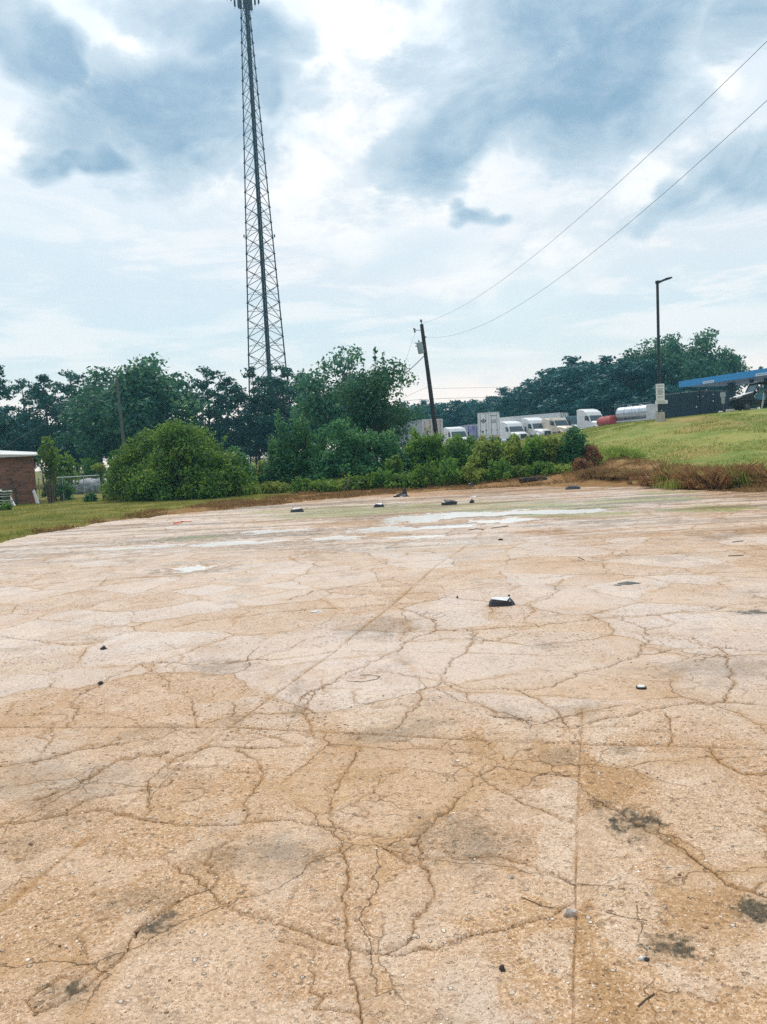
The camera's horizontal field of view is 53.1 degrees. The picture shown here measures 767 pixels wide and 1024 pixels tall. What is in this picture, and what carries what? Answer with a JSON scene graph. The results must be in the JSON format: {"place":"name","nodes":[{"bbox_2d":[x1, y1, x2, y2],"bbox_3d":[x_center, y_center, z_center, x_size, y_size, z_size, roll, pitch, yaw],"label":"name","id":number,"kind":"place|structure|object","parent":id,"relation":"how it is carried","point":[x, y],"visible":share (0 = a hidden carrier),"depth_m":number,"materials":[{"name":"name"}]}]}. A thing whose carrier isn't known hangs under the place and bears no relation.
{"place":"outdoors","nodes":[
{"label":"outdoors","id":0,"kind":"place"},
{"bbox_2d":[0,491,294,542],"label":"grass","id":1,"kind":"structure","parent":0,"point":[19,533],"depth_m":32.83,"materials":[{"name":"green plant"}]},
{"bbox_2d":[0,408,766,542],"bbox_3d":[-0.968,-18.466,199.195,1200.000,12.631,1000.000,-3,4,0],"label":"ground","id":2,"kind":"structure","parent":0,"point":[724,436],"depth_m":37.53,"materials":[{"name":"green plant"}]},
{"bbox_2d":[0,365,26,450],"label":"pine tree","id":3,"kind":"object","parent":2,"relation":"on","point":[7,437],"visible":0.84,"depth_m":91.07,"materials":[{"name":"green plant"}]},
{"bbox_2d":[0,450,37,504],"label":"brick shed","id":4,"kind":"structure","parent":2,"relation":"on","point":[17,474],"depth_m":45.53,"materials":[{"name":"red brick"}]},
{"bbox_2d":[2,378,60,462],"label":"pine tree","id":5,"kind":"object","parent":2,"relation":"on","point":[29,445],"visible":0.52,"depth_m":94.44,"materials":[{"name":"green plant"}]},
{"bbox_2d":[13,374,71,450],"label":"pine tree","id":6,"kind":"object","parent":2,"relation":"on","point":[45,403],"visible":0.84,"depth_m":90.32,"materials":[{"name":"green plant"}]},
{"bbox_2d":[36,436,59,502],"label":"shrub","id":7,"kind":"object","parent":2,"relation":"on","point":[48,458],"visible":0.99,"depth_m":45.02,"materials":[{"name":"green plant"}]},
{"bbox_2d":[40,474,75,500],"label":"shrub","id":8,"kind":"object","parent":2,"relation":"on","point":[66,487],"visible":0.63,"depth_m":48.86,"materials":[{"name":"green plant"}]},
{"bbox_2d":[52,449,79,493],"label":"shrub","id":9,"kind":"object","parent":2,"relation":"on","point":[69,468],"visible":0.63,"depth_m":51.71,"materials":[{"name":"green plant"}]},
{"bbox_2d":[36,369,96,472],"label":"pine tree","id":10,"kind":"object","parent":2,"relation":"on","point":[64,389],"visible":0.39,"depth_m":96.79,"materials":[{"name":"green plant"}]},
{"bbox_2d":[38,475,107,502],"bbox_3d":[-19.655,-1.662,52.190,0.064,1.682,11.796,-2,4,11],"label":"chain link fence","id":11,"kind":"object","parent":2,"relation":"on","point":[72,484],"visible":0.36,"depth_m":49.93,"materials":[{"name":"grey metal"}]},
{"bbox_2d":[50,366,121,463],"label":"broadleaf tree","id":12,"kind":"object","parent":2,"relation":"on","point":[69,415],"visible":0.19,"depth_m":85.60,"materials":[{"name":"green plant"}]},
{"bbox_2d":[74,456,105,479],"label":"shrub","id":13,"kind":"object","parent":2,"relation":"on","point":[87,467],"visible":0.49,"depth_m":77.16,"materials":[{"name":"green plant"}]},
{"bbox_2d":[74,477,118,493],"bbox_3d":[-21.951,-2.096,59.920,3.700,1.256,2.200,-3,4,0],"label":"tarp covered pile","id":14,"kind":"object","parent":2,"relation":"on","point":[89,488],"visible":0.41,"depth_m":58.91,"materials":[{"name":"grey plastic"}]},
{"bbox_2d":[67,360,171,458],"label":"broadleaf tree","id":15,"kind":"object","parent":2,"relation":"on","point":[105,427],"visible":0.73,"depth_m":78.43,"materials":[{"name":"green plant"}]},
{"bbox_2d":[116,376,125,447],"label":"utility pole","id":16,"kind":"object","parent":2,"relation":"on","point":[120,417],"visible":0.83,"depth_m":69.39,"materials":[{"name":"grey wood"}]},
{"bbox_2d":[96,427,190,499],"bbox_3d":[-13.032,-2.572,41.947,5.386,4.149,3.933,-3,4,0],"label":"shrub","id":17,"kind":"object","parent":2,"relation":"on","point":[126,457],"visible":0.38,"depth_m":41.25,"materials":[{"name":"green plant"}]},
{"bbox_2d":[91,352,215,451],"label":"broadleaf tree","id":18,"kind":"object","parent":2,"relation":"on","point":[157,391],"visible":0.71,"depth_m":81.08,"materials":[{"name":"green plant"}]},
{"bbox_2d":[118,415,261,501],"bbox_3d":[-10.295,-2.849,40.861,6.725,4.577,6.657,-6,5,-41],"label":"shrub","id":19,"kind":"object","parent":2,"relation":"on","point":[181,447],"visible":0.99,"depth_m":39.66,"materials":[{"name":"green plant"}]},
{"bbox_2d":[179,365,237,455],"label":"pine tree","id":20,"kind":"object","parent":2,"relation":"on","point":[203,386],"visible":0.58,"depth_m":86.96,"materials":[{"name":"green plant"}]},
{"bbox_2d":[202,376,250,451],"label":"pine tree","id":21,"kind":"object","parent":2,"relation":"on","point":[235,439],"visible":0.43,"depth_m":91.12,"materials":[{"name":"green plant"}]},
{"bbox_2d":[217,445,258,491],"bbox_3d":[-8.124,-2.212,41.975,2.699,2.869,2.170,-3,4,0],"label":"shrub","id":22,"kind":"object","parent":2,"relation":"on","point":[248,465],"visible":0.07,"depth_m":41.62,"materials":[{"name":"green plant"}]},
{"bbox_2d":[224,383,252,458],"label":"pine tree","id":23,"kind":"object","parent":2,"relation":"on","point":[238,411],"visible":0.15,"depth_m":98.76,"materials":[{"name":"green plant"}]},
{"bbox_2d":[227,421,268,470],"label":"broadleaf tree","id":24,"kind":"object","parent":2,"relation":"on","point":[251,453],"visible":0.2,"depth_m":102.91,"materials":[{"name":"green plant"}]},
{"bbox_2d":[228,366,288,464],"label":"pine tree","id":25,"kind":"object","parent":2,"relation":"on","point":[253,403],"visible":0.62,"depth_m":90.51,"materials":[{"name":"green plant"}]},
{"bbox_2d":[230,0,290,467],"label":"lattice tower","id":26,"kind":"structure","parent":2,"relation":"on","point":[247,6],"depth_m":123.61,"materials":[{"name":"metal"}]},
{"bbox_2d":[258,481,288,492],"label":"shrub","id":27,"kind":"object","parent":2,"relation":"on","point":[276,487],"visible":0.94,"depth_m":40.62,"materials":[{"name":"green plant"}]},
{"bbox_2d":[252,364,312,449],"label":"pine tree","id":28,"kind":"object","parent":2,"relation":"on","point":[270,400],"visible":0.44,"depth_m":88.72,"materials":[{"name":"green plant"}]},
{"bbox_2d":[260,408,320,489],"bbox_3d":[-5.394,-3.575,44.868,3.841,4.977,3.253,-5,4,-24],"label":"shrub","id":29,"kind":"object","parent":2,"relation":"on","point":[286,460],"visible":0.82,"depth_m":44.23,"materials":[{"name":"green plant"}]},
{"bbox_2d":[288,476,313,492],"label":"shrub","id":30,"kind":"object","parent":2,"relation":"on","point":[298,483],"visible":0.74,"depth_m":40.06,"materials":[{"name":"green plant"}]},
{"bbox_2d":[287,381,328,453],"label":"broadleaf tree","id":31,"kind":"object","parent":2,"relation":"on","point":[312,428],"visible":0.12,"depth_m":77.43,"materials":[{"name":"green plant"}]},
{"bbox_2d":[308,478,338,492],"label":"shrub","id":32,"kind":"object","parent":2,"relation":"on","point":[322,485],"visible":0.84,"depth_m":39.64,"materials":[{"name":"green plant"}]},
{"bbox_2d":[285,344,380,468],"bbox_3d":[-3.803,-7.976,61.589,8.164,11.038,8.178,-4,4,-11],"label":"broadleaf tree","id":33,"kind":"object","parent":2,"relation":"on","point":[321,407],"visible":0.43,"depth_m":60.39,"materials":[{"name":"green plant"}]},
{"bbox_2d":[298,416,377,481],"bbox_3d":[-2.586,-3.341,43.934,4.840,4.212,3.769,-3,4,0],"label":"shrub","id":34,"kind":"object","parent":2,"relation":"on","point":[326,463],"visible":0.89,"depth_m":43.26,"materials":[{"name":"green plant"}]},
{"bbox_2d":[344,471,383,490],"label":"shrub","id":35,"kind":"object","parent":2,"relation":"on","point":[360,483],"visible":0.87,"depth_m":39.02,"materials":[{"name":"green plant"}]},
{"bbox_2d":[330,357,425,461],"bbox_3d":[-0.774,-6.024,51.551,6.052,8.115,6.995,-7,6,-45],"label":"broadleaf tree","id":36,"kind":"object","parent":2,"relation":"on","point":[356,396],"visible":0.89,"depth_m":50.53,"materials":[{"name":"green plant"}]},
{"bbox_2d":[371,467,393,488],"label":"shrub","id":37,"kind":"object","parent":2,"relation":"on","point":[378,478],"visible":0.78,"depth_m":38.99,"materials":[{"name":"green plant"}]},
{"bbox_2d":[0,486,766,1023],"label":"concrete lot","id":38,"kind":"structure","parent":2,"relation":"on","point":[68,608],"depth_m":4.03,"materials":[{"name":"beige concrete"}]},
{"bbox_2d":[80,516,538,550],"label":"water","id":39,"kind":"structure","parent":38,"relation":"on","point":[403,528],"depth_m":16.46,"materials":[{"name":"liquid"}]},
{"bbox_2d":[380,508,619,524],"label":"water","id":40,"kind":"structure","parent":38,"relation":"on","point":[428,517],"depth_m":20.05,"materials":[{"name":"liquid"}]},
{"bbox_2d":[489,594,514,606],"bbox_3d":[1.238,0.926,8.036,0.280,0.109,0.164,-3,4,6],"label":"crushed plastic","id":41,"kind":"object","parent":38,"relation":"on","point":[501,601],"visible":1,"depth_m":7.99,"materials":[{"name":"white plastic"}]},
{"bbox_2d":[355,428,412,475],"bbox_3d":[-0.258,-3.211,44.711,4.201,3.369,3.092,-3,4,0],"label":"shrub","id":42,"kind":"object","parent":2,"relation":"on","point":[382,445],"visible":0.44,"depth_m":44.39,"materials":[{"name":"green plant"}]},
{"bbox_2d":[362,404,415,448],"bbox_3d":[0.229,-5.348,55.734,4.315,5.557,4.552,-4,4,-17],"label":"broadleaf tree","id":43,"kind":"object","parent":2,"relation":"on","point":[401,424],"visible":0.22,"depth_m":55.15,"materials":[{"name":"green plant"}]},
{"bbox_2d":[384,453,405,475],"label":"shrub","id":44,"kind":"object","parent":2,"relation":"on","point":[395,465],"visible":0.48,"depth_m":40.84,"materials":[{"name":"green plant"}]},
{"bbox_2d":[382,469,428,489],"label":"shrub","id":45,"kind":"object","parent":2,"relation":"on","point":[403,481],"visible":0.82,"depth_m":38.52,"materials":[{"name":"green plant"}]},
{"bbox_2d":[217,439,609,496],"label":"tall weeds","id":46,"kind":"object","parent":2,"relation":"on","point":[259,486],"visible":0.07,"depth_m":40.46,"materials":[{"name":"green plant"}]},
{"bbox_2d":[403,426,446,472],"bbox_3d":[2.479,-3.558,45.852,4.390,3.165,3.156,-3,4,0],"label":"shrub","id":47,"kind":"object","parent":2,"relation":"on","point":[422,450],"visible":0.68,"depth_m":45.23,"materials":[{"name":"green plant"}]},
{"bbox_2d":[413,319,438,447],"bbox_3d":[3.429,-9.035,59.418,1.882,11.613,0.596,-4,4,-16],"label":"utility pole","id":48,"kind":"object","parent":2,"relation":"on","point":[421,347],"visible":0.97,"depth_m":59.28,"materials":[{"name":"brown wood"}]},
{"bbox_2d":[411,460,444,487],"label":"shrub","id":49,"kind":"object","parent":2,"relation":"on","point":[430,471],"visible":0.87,"depth_m":38.63,"materials":[{"name":"green plant"}]},
{"bbox_2d":[423,400,468,428],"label":"broadleaf tree","id":50,"kind":"object","parent":2,"relation":"on","point":[438,409],"visible":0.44,"depth_m":184.26,"materials":[{"name":"green plant"}]},
{"bbox_2d":[432,455,463,485],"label":"shrub","id":51,"kind":"object","parent":2,"relation":"on","point":[449,472],"visible":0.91,"depth_m":38.59,"materials":[{"name":"green plant"}]},
{"bbox_2d":[442,400,468,426],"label":"pine tree","id":52,"kind":"object","parent":2,"relation":"on","point":[454,423],"visible":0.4,"depth_m":182.29,"materials":[{"name":"green plant"}]},
{"bbox_2d":[436,432,477,471],"bbox_3d":[4.610,-3.387,44.959,3.637,2.606,3.022,-3,4,0],"label":"shrub","id":53,"kind":"object","parent":2,"relation":"on","point":[458,449],"visible":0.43,"depth_m":44.32,"materials":[{"name":"green plant"}]},
{"bbox_2d":[457,462,486,484],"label":"shrub","id":54,"kind":"object","parent":2,"relation":"on","point":[469,474],"visible":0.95,"depth_m":38.21,"materials":[{"name":"green plant"}]},
{"bbox_2d":[467,396,497,415],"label":"broadleaf tree","id":55,"kind":"object","parent":2,"relation":"on","point":[480,403],"visible":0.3,"depth_m":173.90,"materials":[{"name":"green plant"}]},
{"bbox_2d":[465,433,506,470],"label":"shrub","id":56,"kind":"object","parent":2,"relation":"on","point":[484,449],"visible":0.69,"depth_m":41.41,"materials":[{"name":"green plant"}]},
{"bbox_2d":[483,457,518,481],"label":"shrub","id":57,"kind":"object","parent":2,"relation":"on","point":[495,470],"visible":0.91,"depth_m":38.09,"materials":[{"name":"green plant"}]},
{"bbox_2d":[488,386,515,415],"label":"pine tree","id":58,"kind":"object","parent":2,"relation":"on","point":[503,391],"visible":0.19,"depth_m":164.54,"materials":[{"name":"green plant"}]},
{"bbox_2d":[508,463,532,478],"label":"shrub","id":59,"kind":"object","parent":2,"relation":"on","point":[518,470],"visible":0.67,"depth_m":37.56,"materials":[{"name":"green plant"}]},
{"bbox_2d":[501,431,542,465],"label":"shrub","id":60,"kind":"object","parent":2,"relation":"on","point":[513,453],"visible":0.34,"depth_m":40.52,"materials":[{"name":"green plant"}]},
{"bbox_2d":[407,445,648,484],"bbox_3d":[4.489,-2.354,40.916,17.940,1.735,4.972,-2,4,10],"label":"weed skirt","id":61,"kind":"object","parent":2,"relation":"on","point":[621,450],"visible":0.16,"depth_m":39.18,"materials":[{"name":"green plant"}]},
{"bbox_2d":[521,434,554,466],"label":"shrub","id":62,"kind":"object","parent":2,"relation":"on","point":[533,445],"visible":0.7,"depth_m":39.56,"materials":[{"name":"green plant"}]},
{"bbox_2d":[529,460,556,476],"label":"shrub","id":63,"kind":"object","parent":2,"relation":"on","point":[542,468],"visible":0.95,"depth_m":37.42,"materials":[{"name":"green plant"}]},
{"bbox_2d":[521,370,568,415],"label":"broadleaf tree","id":64,"kind":"object","parent":2,"relation":"on","point":[530,382],"visible":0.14,"depth_m":148.37,"materials":[{"name":"green plant"}]},
{"bbox_2d":[531,376,561,413],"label":"pine tree","id":65,"kind":"object","parent":2,"relation":"on","point":[541,394],"visible":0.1,"depth_m":148.79,"materials":[{"name":"green plant"}]},
{"bbox_2d":[535,432,571,463],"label":"shrub","id":66,"kind":"object","parent":2,"relation":"on","point":[555,444],"visible":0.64,"depth_m":39.12,"materials":[{"name":"green plant"}]},
{"bbox_2d":[538,361,603,415],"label":"broadleaf tree","id":67,"kind":"object","parent":2,"relation":"on","point":[552,404],"visible":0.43,"depth_m":134.58,"materials":[{"name":"green plant"}]},
{"bbox_2d":[556,426,589,464],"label":"shrub","id":68,"kind":"object","parent":2,"relation":"on","point":[576,443],"visible":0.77,"depth_m":38.59,"materials":[{"name":"green plant"}]},
{"bbox_2d":[549,364,607,414],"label":"broadleaf tree","id":69,"kind":"object","parent":2,"relation":"on","point":[575,396],"visible":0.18,"depth_m":132.29,"materials":[{"name":"green plant"}]},
{"bbox_2d":[570,457,593,469],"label":"shrub","id":70,"kind":"object","parent":2,"relation":"on","point":[579,464],"visible":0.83,"depth_m":36.83,"materials":[{"name":"brown plant"}]},
{"bbox_2d":[581,443,604,465],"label":"shrub","id":71,"kind":"object","parent":2,"relation":"on","point":[591,452],"visible":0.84,"depth_m":38.21,"materials":[{"name":"brown plant"}]},
{"bbox_2d":[583,355,616,414],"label":"pine tree","id":72,"kind":"object","parent":2,"relation":"on","point":[604,359],"visible":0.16,"depth_m":131.67,"materials":[{"name":"green plant"}]},
{"bbox_2d":[573,466,630,477],"bbox_3d":[9.850,-1.813,33.983,2.751,0.502,3.583,-3,4,0],"label":"dry brush","id":73,"kind":"object","parent":2,"relation":"on","point":[590,472],"visible":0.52,"depth_m":33.96,"materials":[{"name":"brown plant"}]},
{"bbox_2d":[597,415,617,425],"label":"red tank trailer","id":74,"kind":"object","parent":2,"relation":"on","point":[608,419],"visible":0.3,"depth_m":102.14,"materials":[{"name":"paint"}]},
{"bbox_2d":[570,366,661,415],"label":"broadleaf tree","id":75,"kind":"object","parent":2,"relation":"on","point":[583,403],"visible":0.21,"depth_m":126.80,"materials":[{"name":"green plant"}]},
{"bbox_2d":[576,361,663,415],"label":"broadleaf tree","id":76,"kind":"object","parent":2,"relation":"on","point":[599,397],"visible":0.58,"depth_m":124.22,"materials":[{"name":"green plant"}]},
{"bbox_2d":[602,358,643,422],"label":"pine tree","id":77,"kind":"object","parent":2,"relation":"on","point":[626,365],"visible":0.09,"depth_m":125.50,"materials":[{"name":"green plant"}]},
{"bbox_2d":[593,468,654,477],"bbox_3d":[10.479,-1.697,32.848,2.740,0.357,3.311,-3,4,0],"label":"dry brush","id":78,"kind":"object","parent":2,"relation":"on","point":[622,473],"visible":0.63,"depth_m":32.20,"materials":[{"name":"brown plant"}]},
{"bbox_2d":[593,359,668,410],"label":"broadleaf tree","id":79,"kind":"object","parent":2,"relation":"on","point":[649,363],"visible":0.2,"depth_m":124.56,"materials":[{"name":"green plant"}]},
{"bbox_2d":[582,362,682,408],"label":"broadleaf tree","id":80,"kind":"object","parent":2,"relation":"on","point":[642,396],"visible":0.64,"depth_m":122.48,"materials":[{"name":"green plant"}]},
{"bbox_2d":[519,408,766,466],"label":"bank grass","id":81,"kind":"structure","parent":2,"relation":"on","point":[675,432],"depth_m":43.17,"materials":[{"name":"green plant"}]},
{"bbox_2d":[614,337,685,391],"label":"broadleaf tree","id":82,"kind":"object","parent":2,"relation":"on","point":[636,357],"visible":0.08,"depth_m":129.98,"materials":[{"name":"green plant"}]},
{"bbox_2d":[638,383,685,410],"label":"broadleaf tree","id":83,"kind":"object","parent":2,"relation":"on","point":[669,388],"visible":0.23,"depth_m":116.28,"materials":[{"name":"green plant"}]},
{"bbox_2d":[655,277,671,421],"bbox_3d":[18.035,-10.316,49.468,1.310,9.395,0.620,-3,4,0],"label":"parking lot lamp","id":84,"kind":"object","parent":2,"relation":"on","point":[659,415],"visible":0.94,"depth_m":49.38,"materials":[{"name":"metal"}]},
{"bbox_2d":[644,331,690,390],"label":"broadleaf tree","id":85,"kind":"object","parent":2,"relation":"on","point":[672,346],"visible":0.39,"depth_m":122.86,"materials":[{"name":"green plant"}]},
{"bbox_2d":[636,464,721,488],"bbox_3d":[10.680,-1.331,27.184,2.806,0.901,3.751,-3,4,0],"label":"dry brush","id":86,"kind":"object","parent":2,"relation":"on","point":[661,479],"visible":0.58,"depth_m":26.89,"materials":[{"name":"brown plant"}]},
{"bbox_2d":[662,390,729,418],"bbox_3d":[24.661,-8.265,60.891,5.101,2.180,8.334,-1,4,24],"label":"screened fence","id":87,"kind":"object","parent":2,"relation":"on","point":[693,403],"visible":0.68,"depth_m":58.14,"materials":[{"name":"black fabric"}]},
{"bbox_2d":[662,327,746,393],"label":"broadleaf tree","id":88,"kind":"object","parent":2,"relation":"on","point":[695,363],"visible":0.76,"depth_m":118.85,"materials":[{"name":"green plant"}]},
{"bbox_2d":[667,461,755,488],"bbox_3d":[11.361,-1.348,26.616,2.727,0.960,3.605,-3,4,0],"label":"dry brush","id":89,"kind":"object","parent":2,"relation":"on","point":[708,475],"visible":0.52,"depth_m":25.52,"materials":[{"name":"brown plant"}]},
{"bbox_2d":[711,348,752,395],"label":"broadleaf tree","id":90,"kind":"object","parent":2,"relation":"on","point":[737,369],"visible":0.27,"depth_m":121.35,"materials":[{"name":"green plant"}]},
{"bbox_2d":[701,460,766,487],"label":"dry brush","id":91,"kind":"object","parent":2,"relation":"on","point":[741,481],"visible":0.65,"depth_m":25.21,"materials":[{"name":"brown plant"}]},
{"bbox_2d":[728,381,766,409],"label":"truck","id":92,"kind":"object","parent":2,"relation":"on","point":[747,400],"visible":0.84,"depth_m":55.03,"materials":[{"name":"black metal"}]},
{"bbox_2d":[0,0,766,470],"label":"sky","id":93,"kind":"structure","parent":0,"point":[419,153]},
{"bbox_2d":[29,453,766,533],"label":"dry grass","id":94,"kind":"structure","parent":0,"point":[265,501],"depth_m":33.85,"materials":[{"name":"plant"}]},
{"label":"parking lot","id":95,"kind":"structure","parent":0,"visible":0},
{"bbox_2d":[393,419,443,446],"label":"box trailer","id":96,"kind":"object","parent":95,"relation":"on","point":[422,424],"visible":0.13,"depth_m":92.74,"materials":[{"name":"paint"}]},
{"bbox_2d":[443,427,468,449],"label":"semi truck","id":97,"kind":"object","parent":95,"relation":"on","point":[450,431],"visible":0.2,"depth_m":105.88,"materials":[{"name":"white paint"}]},
{"bbox_2d":[477,412,499,440],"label":"box trailer","id":98,"kind":"object","parent":95,"relation":"on","point":[488,423],"visible":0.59,"depth_m":92.49,"materials":[{"name":"white paint"}]},
{"bbox_2d":[500,421,529,441],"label":"semi truck","id":99,"kind":"object","parent":95,"relation":"on","point":[507,428],"visible":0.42,"depth_m":109.80,"materials":[{"name":"white paint"}]},
{"bbox_2d":[500,412,567,422],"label":"box trailer","id":100,"kind":"object","parent":95,"relation":"on","point":[548,415],"visible":0.17,"depth_m":120.94,"materials":[{"name":"white paint"}]},
{"bbox_2d":[522,417,553,437],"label":"semi truck","id":101,"kind":"object","parent":95,"relation":"on","point":[533,426],"visible":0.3,"depth_m":109.59,"materials":[{"name":"white paint"}]},
{"bbox_2d":[542,417,573,433],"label":"semi truck","id":102,"kind":"object","parent":95,"relation":"on","point":[556,425],"visible":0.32,"depth_m":107.58,"materials":[{"name":"beige paint"}]},
{"bbox_2d":[577,409,602,428],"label":"semi truck","id":103,"kind":"object","parent":95,"relation":"on","point":[586,418],"visible":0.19,"depth_m":108.01,"materials":[{"name":"white paint"}]},
{"bbox_2d":[614,402,657,422],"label":"tanker trailer","id":104,"kind":"object","parent":95,"relation":"on","point":[640,412],"visible":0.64,"depth_m":97.77,"materials":[{"name":"metal"}]},
{"bbox_2d":[679,368,766,408],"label":"fuel canopy","id":105,"kind":"object","parent":95,"relation":"on","point":[730,382],"visible":0.67,"depth_m":99.25,"materials":[{"name":"metal"}]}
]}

